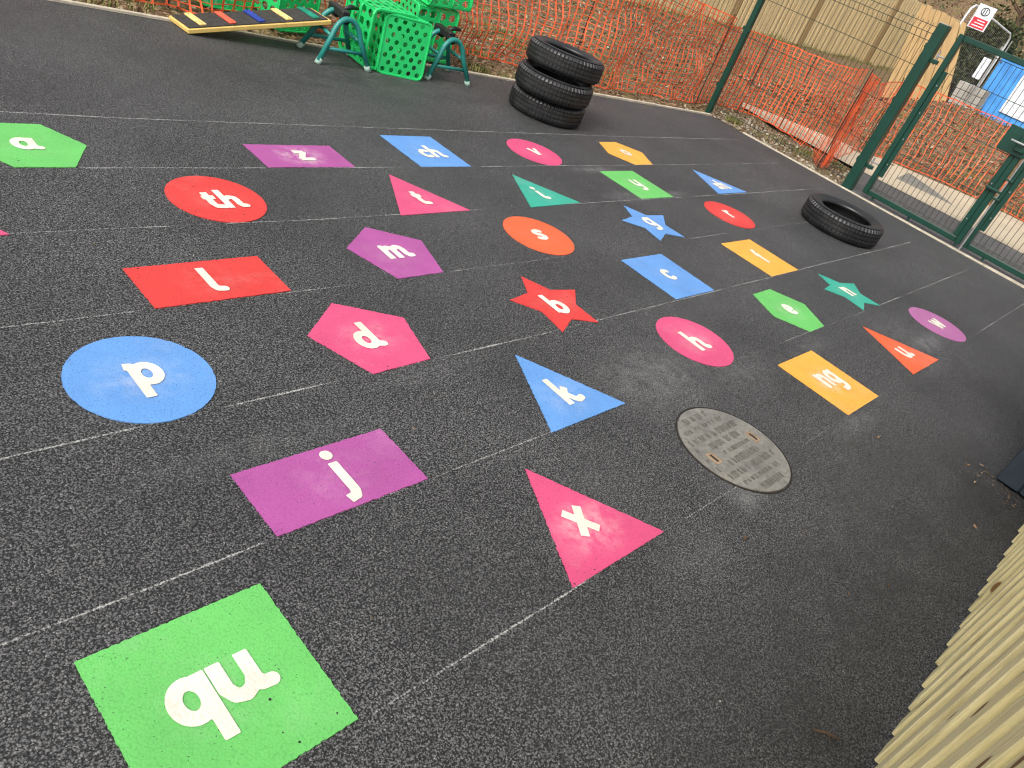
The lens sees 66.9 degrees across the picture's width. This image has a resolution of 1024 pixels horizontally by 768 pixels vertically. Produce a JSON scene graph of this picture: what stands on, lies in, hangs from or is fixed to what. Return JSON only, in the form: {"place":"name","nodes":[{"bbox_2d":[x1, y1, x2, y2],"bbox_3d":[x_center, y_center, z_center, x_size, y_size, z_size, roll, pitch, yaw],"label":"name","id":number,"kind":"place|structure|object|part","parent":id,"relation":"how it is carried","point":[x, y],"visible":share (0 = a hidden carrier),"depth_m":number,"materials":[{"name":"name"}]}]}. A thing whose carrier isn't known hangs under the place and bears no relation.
{"place":"outdoors","nodes":[
{"label":"outdoors","id":0,"kind":"place"},
{"bbox_2d":[0,0,1023,767],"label":"playground surface","id":1,"kind":"object","parent":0,"point":[776,638],"depth_m":2.63,"materials":[{"name":"asphalt"}]},
{"bbox_2d":[0,230,9,235],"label":"painted triangle","id":2,"kind":"object","parent":1,"relation":"on","point":[2,233],"visible":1,"depth_m":2.54,"materials":[{"name":"paint"}]},
{"bbox_2d":[0,123,86,167],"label":"painted hexagon","id":3,"kind":"object","parent":1,"relation":"on","point":[31,146],"visible":1,"depth_m":3.06,"materials":[{"name":"paint"}]},
{"bbox_2d":[61,336,215,423],"bbox_3d":[-1.060,-0.019,2.220,0.400,0.008,0.401,-17,49,-45],"label":"painted circle","id":4,"kind":"object","parent":1,"relation":"on","point":[138,380],"visible":1,"depth_m":2.20,"materials":[{"name":"paint"}]},
{"bbox_2d":[123,256,290,308],"bbox_3d":[-1.062,-0.366,2.727,0.502,0.008,0.250,-17,49,-45],"label":"painted rectangle","id":5,"kind":"object","parent":1,"relation":"on","point":[173,285],"visible":1,"depth_m":2.71,"materials":[{"name":"paint"}]},
{"bbox_2d":[164,176,266,222],"bbox_3d":[-1.227,-0.771,3.221,0.401,0.008,0.401,-17,49,-45],"label":"painted circle","id":6,"kind":"object","parent":1,"relation":"on","point":[215,199],"visible":1,"depth_m":3.21,"materials":[{"name":"paint"}]},
{"bbox_2d":[74,583,357,767],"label":"painted square","id":7,"kind":"structure","parent":1,"relation":"on","point":[240,679],"depth_m":1.56,"materials":[{"name":"paint"}]},
{"bbox_2d":[243,144,354,167],"bbox_3d":[-1.054,-1.137,3.863,0.497,0.008,0.245,-17,49,-45],"label":"painted rectangle","id":8,"kind":"object","parent":1,"relation":"on","point":[289,156],"visible":1,"depth_m":3.84,"materials":[{"name":"paint"}]},
{"bbox_2d":[230,429,427,536],"bbox_3d":[-0.494,0.259,2.158,0.502,0.008,0.242,-17,49,-45],"label":"painted rectangle","id":9,"kind":"object","parent":1,"relation":"on","point":[290,494],"visible":1,"depth_m":2.13,"materials":[{"name":"paint"}]},
{"bbox_2d":[296,1,370,72],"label":"trestle","id":10,"kind":"object","parent":1,"relation":"on","point":[336,9],"visible":0.94,"depth_m":5.28,"materials":[{"name":"painted metal"},{"name":"black plastic"},{"name":"rubber"}]},
{"bbox_2d":[169,7,330,33],"bbox_3d":[-1.685,-2.371,5.046,0.970,0.250,0.223,-8,43,-39],"label":"climbing plank","id":11,"kind":"object","parent":10,"relation":"on","point":[215,21],"visible":1,"depth_m":4.99,"materials":[{"name":"brown wood"}]},
{"bbox_2d":[18,112,698,138],"bbox_3d":[-0.451,-1.634,4.961,8.300,0.001,0.048,-17,49,-46],"label":"chalk line","id":12,"kind":"object","parent":1,"relation":"on","point":[315,125],"visible":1,"depth_m":4.27,"materials":[{"name":"grey paint"}]},
{"bbox_2d":[307,303,429,373],"bbox_3d":[-0.524,-0.179,2.783,0.426,0.008,0.413,-17,49,-45],"label":"painted pentagon","id":13,"kind":"object","parent":1,"relation":"on","point":[372,342],"visible":1,"depth_m":2.76,"materials":[{"name":"paint"}]},
{"bbox_2d":[338,0,417,73],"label":"plastic crate","id":14,"kind":"object","parent":1,"relation":"on","point":[363,18],"visible":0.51,"depth_m":5.48,"materials":[{"name":"green plastic"}]},
{"bbox_2d":[347,227,442,278],"bbox_3d":[-0.518,-0.581,3.376,0.414,0.008,0.413,-17,49,-45],"label":"painted pentagon","id":15,"kind":"object","parent":1,"relation":"on","point":[398,256],"visible":1,"depth_m":3.35,"materials":[{"name":"paint"}]},
{"bbox_2d":[364,3,432,80],"bbox_3d":[-0.848,-2.485,5.632,0.378,0.418,0.376,-1,33,-33],"label":"plastic crate","id":16,"kind":"object","parent":1,"relation":"on","point":[424,35],"visible":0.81,"depth_m":5.50,"materials":[{"name":"green plastic"}]},
{"bbox_2d":[154,164,677,167],"bbox_3d":[0.465,-1.508,5.338,6.440,0.001,0.026,-17,49,-45],"label":"chalk line","id":17,"kind":"object","parent":1,"relation":"on","point":[482,166],"visible":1,"depth_m":4.02,"materials":[{"name":"grey paint"}]},
{"bbox_2d":[380,135,470,166],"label":"painted square","id":18,"kind":"structure","parent":1,"relation":"on","point":[423,151],"depth_m":4.52,"materials":[{"name":"paint"}]},
{"bbox_2d":[389,174,469,215],"bbox_3d":[-0.507,-0.974,3.959,0.469,0.008,0.413,-17,49,-45],"label":"painted triangle","id":19,"kind":"object","parent":1,"relation":"on","point":[411,199],"visible":1,"depth_m":3.93,"materials":[{"name":"paint"}]},
{"bbox_2d":[411,23,470,86],"bbox_3d":[-0.520,-2.529,5.906,0.431,0.372,0.344,-9,44,-40],"label":"trestle","id":20,"kind":"object","parent":1,"relation":"on","point":[441,31],"visible":0.88,"depth_m":5.86,"materials":[{"name":"teal metal"}]},
{"bbox_2d":[2,242,908,458],"bbox_3d":[1.055,-0.499,4.221,7.420,0.001,0.043,-17,49,-45],"label":"chalk line","id":21,"kind":"object","parent":1,"relation":"on","point":[454,354],"visible":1,"depth_m":2.43,"materials":[{"name":"grey paint"}]},
{"bbox_2d":[3,280,940,644],"bbox_3d":[1.297,-0.183,3.905,7.770,0.001,0.020,-17,49,-45],"label":"chalk line","id":22,"kind":"object","parent":1,"relation":"on","point":[237,552],"visible":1,"depth_m":1.74,"materials":[{"name":"grey paint"}]},
{"bbox_2d":[155,189,804,226],"bbox_3d":[0.382,-1.092,4.677,7.600,0.001,0.036,-17,49,-45],"label":"chalk line","id":23,"kind":"object","parent":1,"relation":"on","point":[577,203],"visible":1,"depth_m":4.80,"materials":[{"name":"grey paint"}]},
{"bbox_2d":[43,58,988,701],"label":"pebbles","id":24,"kind":"object","parent":1,"relation":"on","point":[593,182],"visible":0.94,"depth_m":2.81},
{"bbox_2d":[506,139,561,165],"bbox_3d":[0.152,-1.568,5.234,0.400,0.008,0.400,-17,49,-45],"label":"painted circle","id":25,"kind":"object","parent":1,"relation":"on","point":[534,152],"visible":1,"depth_m":5.22,"materials":[{"name":"paint"}]},
{"bbox_2d":[49,0,1023,287],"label":"kerb","id":26,"kind":"structure","parent":1,"relation":"on","point":[83,4],"depth_m":6.92,"materials":[{"name":"grey concrete"}]},
{"bbox_2d":[503,216,574,255],"bbox_3d":[0.142,-0.782,4.075,0.400,0.008,0.401,-17,49,-45],"label":"painted circle","id":27,"kind":"object","parent":1,"relation":"on","point":[539,236],"visible":1,"depth_m":4.06,"materials":[{"name":"paint"}]},
{"bbox_2d":[513,175,579,207],"bbox_3d":[0.139,-1.159,4.627,0.474,0.008,0.390,-17,49,-45],"label":"painted triangle","id":28,"kind":"object","parent":1,"relation":"on","point":[535,195],"visible":1,"depth_m":4.60,"materials":[{"name":"paint"}]},
{"bbox_2d":[509,81,584,128],"bbox_3d":[0.277,-2.208,6.099,0.606,0.168,0.606,6,36,-25],"label":"tyre","id":29,"kind":"object","parent":1,"relation":"on","point":[523,101],"visible":0.65,"depth_m":5.88,"materials":[{"name":"rubber"}]},
{"bbox_2d":[515,59,592,109],"bbox_3d":[0.325,-2.312,5.969,0.613,0.168,0.613,-16,48,-46],"label":"tyre","id":30,"kind":"object","parent":29,"relation":"on","point":[533,78],"visible":0.85,"depth_m":5.76,"materials":[{"name":"rubber"}]},
{"bbox_2d":[526,35,603,84],"bbox_3d":[0.410,-2.496,5.967,0.613,0.168,0.612,41,33,28],"label":"tyre","id":31,"kind":"object","parent":30,"relation":"on","point":[563,59],"visible":1,"depth_m":5.76,"materials":[{"name":"rubber"}]},
{"bbox_2d":[510,276,597,331],"bbox_3d":[0.179,-0.376,3.503,0.441,0.008,0.419,-17,49,-45],"label":"painted star","id":32,"kind":"object","parent":1,"relation":"on","point":[560,309],"visible":1,"depth_m":3.48,"materials":[{"name":"paint"}]},
{"bbox_2d":[515,355,624,432],"bbox_3d":[0.156,0.004,2.932,0.450,0.008,0.405,-17,49,-45],"label":"painted triangle","id":33,"kind":"object","parent":1,"relation":"on","point":[563,401],"visible":1,"depth_m":2.90,"materials":[{"name":"paint"}]},
{"bbox_2d":[525,469,663,587],"bbox_3d":[0.187,0.392,2.382,0.462,0.008,0.417,-17,49,-45],"label":"painted triangle","id":34,"kind":"object","parent":1,"relation":"on","point":[591,537],"visible":1,"depth_m":2.35,"materials":[{"name":"paint"}]},
{"bbox_2d":[599,142,651,164],"bbox_3d":[0.886,-1.793,6.015,0.481,0.008,0.394,-17,49,-45],"label":"painted hexagon","id":35,"kind":"object","parent":1,"relation":"on","point":[628,154],"visible":1,"depth_m":6.00,"materials":[{"name":"paint"}]},
{"bbox_2d":[600,171,672,198],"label":"painted square","id":36,"kind":"structure","parent":1,"relation":"on","point":[636,184],"depth_m":5.42,"materials":[{"name":"paint"}]},
{"bbox_2d":[622,206,683,240],"bbox_3d":[0.863,-1.018,4.864,0.485,0.008,0.421,-17,49,-45],"label":"painted star","id":37,"kind":"object","parent":1,"relation":"on","point":[656,227],"visible":1,"depth_m":4.84,"materials":[{"name":"paint"}]},
{"bbox_2d":[621,254,713,299],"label":"painted square","id":38,"kind":"structure","parent":1,"relation":"on","point":[669,277],"depth_m":4.22,"materials":[{"name":"paint"}]},
{"bbox_2d":[656,317,733,366],"bbox_3d":[0.867,-0.205,3.673,0.400,0.008,0.400,-17,49,-45],"label":"painted circle","id":39,"kind":"object","parent":1,"relation":"on","point":[694,341],"visible":1,"depth_m":3.66,"materials":[{"name":"paint"}]},
{"bbox_2d":[376,304,1022,711],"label":"chalk line","id":40,"kind":"object","parent":1,"relation":"on","point":[542,608],"visible":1,"depth_m":1.97,"materials":[{"name":"grey paint"}]},
{"bbox_2d":[693,170,746,193],"bbox_3d":[1.623,-1.629,6.226,0.473,0.008,0.400,-17,49,-45],"label":"painted triangle","id":41,"kind":"object","parent":1,"relation":"on","point":[718,186],"visible":1,"depth_m":6.19,"materials":[{"name":"paint"}]},
{"bbox_2d":[436,69,1015,619],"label":"leaf crumbs","id":42,"kind":"object","parent":1,"relation":"on","point":[876,437],"visible":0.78,"depth_m":3.48,"materials":[{"name":"brown plant"}]},
{"bbox_2d":[704,201,754,228],"bbox_3d":[1.574,-1.225,5.603,0.400,0.008,0.400,-17,49,-45],"label":"painted circle","id":43,"kind":"object","parent":1,"relation":"on","point":[730,215],"visible":1,"depth_m":5.59,"materials":[{"name":"paint"}]},
{"bbox_2d":[675,407,792,493],"bbox_3d":[0.860,0.250,3.006,0.494,0.019,0.494,-17,49,-45],"label":"manhole cover","id":44,"kind":"object","parent":1,"relation":"on","point":[731,449],"visible":1,"depth_m":2.98,"materials":[{"name":"metal"}]},
{"bbox_2d":[721,239,797,275],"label":"painted square","id":45,"kind":"structure","parent":1,"relation":"on","point":[761,258],"depth_m":5.03,"materials":[{"name":"paint"}]},
{"bbox_2d":[753,289,823,331],"bbox_3d":[1.590,-0.426,4.441,0.442,0.008,0.395,-17,49,-45],"label":"painted hexagon","id":46,"kind":"object","parent":1,"relation":"on","point":[789,310],"visible":1,"depth_m":4.43,"materials":[{"name":"paint"}]},
{"bbox_2d":[813,729,839,739],"bbox_3d":[0.814,0.908,1.997,0.077,0.012,0.025,24,32,2],"label":"fallen twig","id":47,"kind":"object","parent":1,"relation":"on","point":[825,732],"visible":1,"depth_m":2.00,"materials":[{"name":"brown wood"}]},
{"bbox_2d":[778,350,877,414],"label":"painted square","id":48,"kind":"structure","parent":1,"relation":"on","point":[832,384],"depth_m":3.81,"materials":[{"name":"paint"}]},
{"bbox_2d":[801,193,883,247],"bbox_3d":[2.673,-1.327,6.269,0.650,0.176,0.650,31,33,13],"label":"tyre","id":49,"kind":"object","parent":1,"relation":"on","point":[842,220],"visible":1,"depth_m":6.08,"materials":[{"name":"rubber"}]},
{"bbox_2d":[819,274,879,309],"bbox_3d":[2.197,-0.615,5.091,0.452,0.008,0.423,-17,49,-45],"label":"painted star","id":50,"kind":"object","parent":1,"relation":"on","point":[850,292],"visible":1,"depth_m":5.07,"materials":[{"name":"paint"}]},
{"bbox_2d":[864,327,938,374],"bbox_3d":[2.244,-0.220,4.540,0.467,0.008,0.420,-17,49,-45],"label":"painted triangle","id":51,"kind":"object","parent":1,"relation":"on","point":[912,361],"visible":1,"depth_m":4.51,"materials":[{"name":"paint"}]},
{"bbox_2d":[908,307,965,341],"bbox_3d":[2.835,-0.399,5.164,0.400,0.008,0.400,-17,49,-45],"label":"painted circle","id":52,"kind":"object","parent":1,"relation":"on","point":[937,324],"visible":1,"depth_m":5.15,"materials":[{"name":"paint"}]},
{"bbox_2d":[874,524,1023,767],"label":"timber fence","id":53,"kind":"object","parent":1,"relation":"on","point":[966,707],"visible":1,"depth_m":1.70,"materials":[{"name":"brown wood"}]},
{"bbox_2d":[72,0,1023,221],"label":"soil bed","id":54,"kind":"object","parent":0,"point":[161,11],"visible":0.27,"depth_m":11.01,"materials":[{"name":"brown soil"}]},
{"bbox_2d":[197,0,252,11],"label":"plastic crate","id":55,"kind":"object","parent":54,"relation":"on","point":[238,8],"visible":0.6,"depth_m":5.41,"materials":[{"name":"green plastic"}]},
{"bbox_2d":[243,0,320,33],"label":"plastic crate","id":56,"kind":"object","parent":54,"relation":"on","point":[280,4],"visible":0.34,"depth_m":5.48,"materials":[{"name":"green plastic"}]},
{"bbox_2d":[387,0,459,64],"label":"plastic crate","id":57,"kind":"object","parent":54,"relation":"on","point":[418,7],"visible":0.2,"depth_m":6.05,"materials":[{"name":"green plastic"}]},
{"bbox_2d":[421,0,473,11],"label":"plastic crate","id":58,"kind":"object","parent":57,"relation":"on","point":[455,5],"visible":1,"depth_m":5.99,"materials":[{"name":"green plastic"}]},
{"bbox_2d":[134,0,736,104],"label":"barrier net","id":59,"kind":"object","parent":54,"relation":"on","point":[499,20],"visible":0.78,"depth_m":7.38,"materials":[{"name":"plastic"}]},
{"bbox_2d":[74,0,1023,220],"bbox_3d":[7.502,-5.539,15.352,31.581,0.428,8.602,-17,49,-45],"label":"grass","id":60,"kind":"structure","parent":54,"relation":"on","point":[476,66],"depth_m":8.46,"materials":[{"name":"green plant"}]},
{"bbox_2d":[705,0,765,113],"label":"fence post","id":61,"kind":"object","parent":54,"relation":"on","point":[737,49],"visible":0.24,"depth_m":8.28,"materials":[{"name":"green metal"}]},
{"bbox_2d":[607,0,755,103],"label":"fence panel","id":62,"kind":"object","parent":61,"relation":"attached to","point":[682,44],"visible":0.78,"depth_m":8.66,"materials":[{"name":"green metal"}]},
{"bbox_2d":[703,109,849,181],"bbox_3d":[3.035,-2.677,8.643,1.089,0.086,1.743,-17,49,-45],"label":"rubble","id":63,"kind":"object","parent":54,"relation":"on","point":[810,164],"visible":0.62,"depth_m":8.53,"materials":[{"name":"grey gravel"}]},
{"bbox_2d":[695,26,873,167],"bbox_3d":[3.114,-3.226,8.556,1.087,1.090,1.608,-17,49,-45],"label":"barrier net","id":64,"kind":"object","parent":54,"relation":"on","point":[842,101],"visible":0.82,"depth_m":8.89,"materials":[{"name":"plastic"}]},
{"bbox_2d":[625,0,960,71],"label":"wooden fence","id":65,"kind":"object","parent":54,"relation":"on","point":[911,7],"visible":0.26,"depth_m":20.70,"materials":[{"name":"brown wood"}]},
{"bbox_2d":[820,73,880,166],"bbox_3d":[3.487,-2.713,8.022,0.300,0.997,0.122,-17,49,-45],"label":"barrier net","id":66,"kind":"object","parent":54,"relation":"on","point":[830,152],"visible":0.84,"depth_m":7.98,"materials":[{"name":"orange plastic"}]},
{"bbox_2d":[823,78,1023,220],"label":"barrier net","id":67,"kind":"object","parent":54,"relation":"on","point":[876,111],"visible":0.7,"depth_m":9.86,"materials":[{"name":"plastic"}]},
{"bbox_2d":[882,4,966,102],"bbox_3d":[8.698,-6.702,16.155,1.465,1.869,0.094,31,33,13],"label":"hoarding","id":68,"kind":"object","parent":54,"relation":"on","point":[927,13],"visible":0.53,"depth_m":16.07,"materials":[{"name":"brown light wood"}]},
{"bbox_2d":[947,80,989,112],"bbox_3d":[9.990,-6.155,17.113,0.530,0.840,0.700,-17,49,-45],"label":"block stack","id":69,"kind":"object","parent":54,"relation":"on","point":[963,89],"visible":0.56,"depth_m":16.85,"materials":[{"name":"grey concrete"}]},
{"bbox_2d":[947,4,1010,99],"bbox_3d":[10.813,-7.611,18.437,3.598,2.241,0.042,-13,47,-43],"label":"site fence panel","id":70,"kind":"object","parent":54,"relation":"on","point":[996,22],"visible":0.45,"depth_m":18.57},
{"bbox_2d":[967,3,997,31],"bbox_3d":[10.163,-7.920,16.747,0.025,0.480,0.380,-17,49,-45],"label":"site sign","id":71,"kind":"object","parent":70,"relation":"attached to","point":[982,17],"visible":1,"depth_m":16.74,"materials":[{"name":"white plastic"}]},
{"bbox_2d":[944,1,1023,102],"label":"bush","id":72,"kind":"object","parent":54,"relation":"on","point":[981,36],"visible":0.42,"depth_m":21.06,"materials":[{"name":"green plant"}]},
{"bbox_2d":[963,41,1012,107],"bbox_3d":[9.758,-6.310,16.296,0.305,1.900,0.059,34,34,18],"label":"white board","id":73,"kind":"object","parent":54,"relation":"on","point":[983,69],"visible":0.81,"depth_m":16.15,"materials":[{"name":"white plastic"}]},
{"bbox_2d":[980,58,1023,127],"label":"portable toilet","id":74,"kind":"object","parent":54,"relation":"on","point":[1008,95],"visible":0.46,"depth_m":20.78,"materials":[{"name":"plastic"}]},
{"bbox_3d":[13.919,-7.342,20.286,0.037,1.140,1.660,-17,49,-45],"label":"door panel","id":75,"kind":"part","parent":74,"relation":"part of","materials":[{"name":"white plastic"}]},
{"bbox_2d":[742,103,1023,252],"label":"path","id":76,"kind":"structure","parent":0,"point":[996,223],"depth_m":9.23,"materials":[{"name":"concrete"}]},
{"bbox_2d":[897,173,950,203],"bbox_3d":[5.043,-2.413,9.447,0.684,0.020,0.803,32,33,15],"label":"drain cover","id":77,"kind":"object","parent":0,"point":[916,182],"visible":0.92,"depth_m":9.29,"materials":[{"name":"metal"}]},
{"bbox_2d":[838,173,1023,284],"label":"tarmac strip","id":78,"kind":"object","parent":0,"point":[862,182],"visible":0.6,"depth_m":7.93,"materials":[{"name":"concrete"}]},
{"bbox_2d":[841,22,951,189],"bbox_3d":[3.642,-2.540,7.386,0.100,1.708,0.170,-17,49,-45],"label":"gate post","id":79,"kind":"object","parent":78,"relation":"on","point":[933,45],"visible":0.94,"depth_m":7.30,"materials":[{"name":"green metal"}]},
{"bbox_2d":[712,0,935,178],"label":"fence panel","id":80,"kind":"object","parent":79,"relation":"attached to","point":[749,30],"visible":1,"depth_m":7.75,"materials":[{"name":"green metal"}]},
{"bbox_2d":[862,34,1023,245],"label":"gate","id":81,"kind":"structure","parent":79,"relation":"attached to","point":[1011,143],"depth_m":7.07,"materials":[{"name":"green metal"}]},
{"bbox_2d":[918,0,1023,86],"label":"bank","id":82,"kind":"structure","parent":0,"point":[957,9],"depth_m":33.30,"materials":[{"name":"soil"}]},
{"bbox_2d":[919,0,1023,57],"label":"bank undergrowth","id":83,"kind":"object","parent":82,"relation":"on","point":[1022,4],"visible":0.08,"depth_m":32.99,"materials":[{"name":"brown plant"}]},
{"bbox_2d":[1010,0,1023,33],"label":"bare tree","id":84,"kind":"object","parent":82,"relation":"on","point":[1020,13],"visible":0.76,"depth_m":30.42,"materials":[{"name":"brown plant"}]},
{"bbox_2d":[997,445,1023,496],"bbox_3d":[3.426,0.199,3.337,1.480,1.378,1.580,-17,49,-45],"label":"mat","id":85,"kind":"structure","parent":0,"point":[1011,475],"depth_m":3.50,"materials":[{"name":"paint"}]},
{"label":"ground","id":86,"kind":"structure","parent":0,"visible":0},
{"bbox_2d":[941,11,1023,93],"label":"bush","id":87,"kind":"object","parent":86,"relation":"on","point":[1022,21],"visible":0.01,"depth_m":24.05,"materials":[{"name":"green plant"}]},
{"bbox_3d":[5.702,-0.702,5.954,0.100,1.708,0.100,-17,49,-45],"label":"gate post","id":88,"kind":"object","parent":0,"visible":0},
{"bbox_2d":[958,159,1023,279],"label":"gate","id":89,"kind":"structure","parent":88,"relation":"attached to","point":[1007,190],"depth_m":6.97,"materials":[{"name":"green metal"}]}
]}

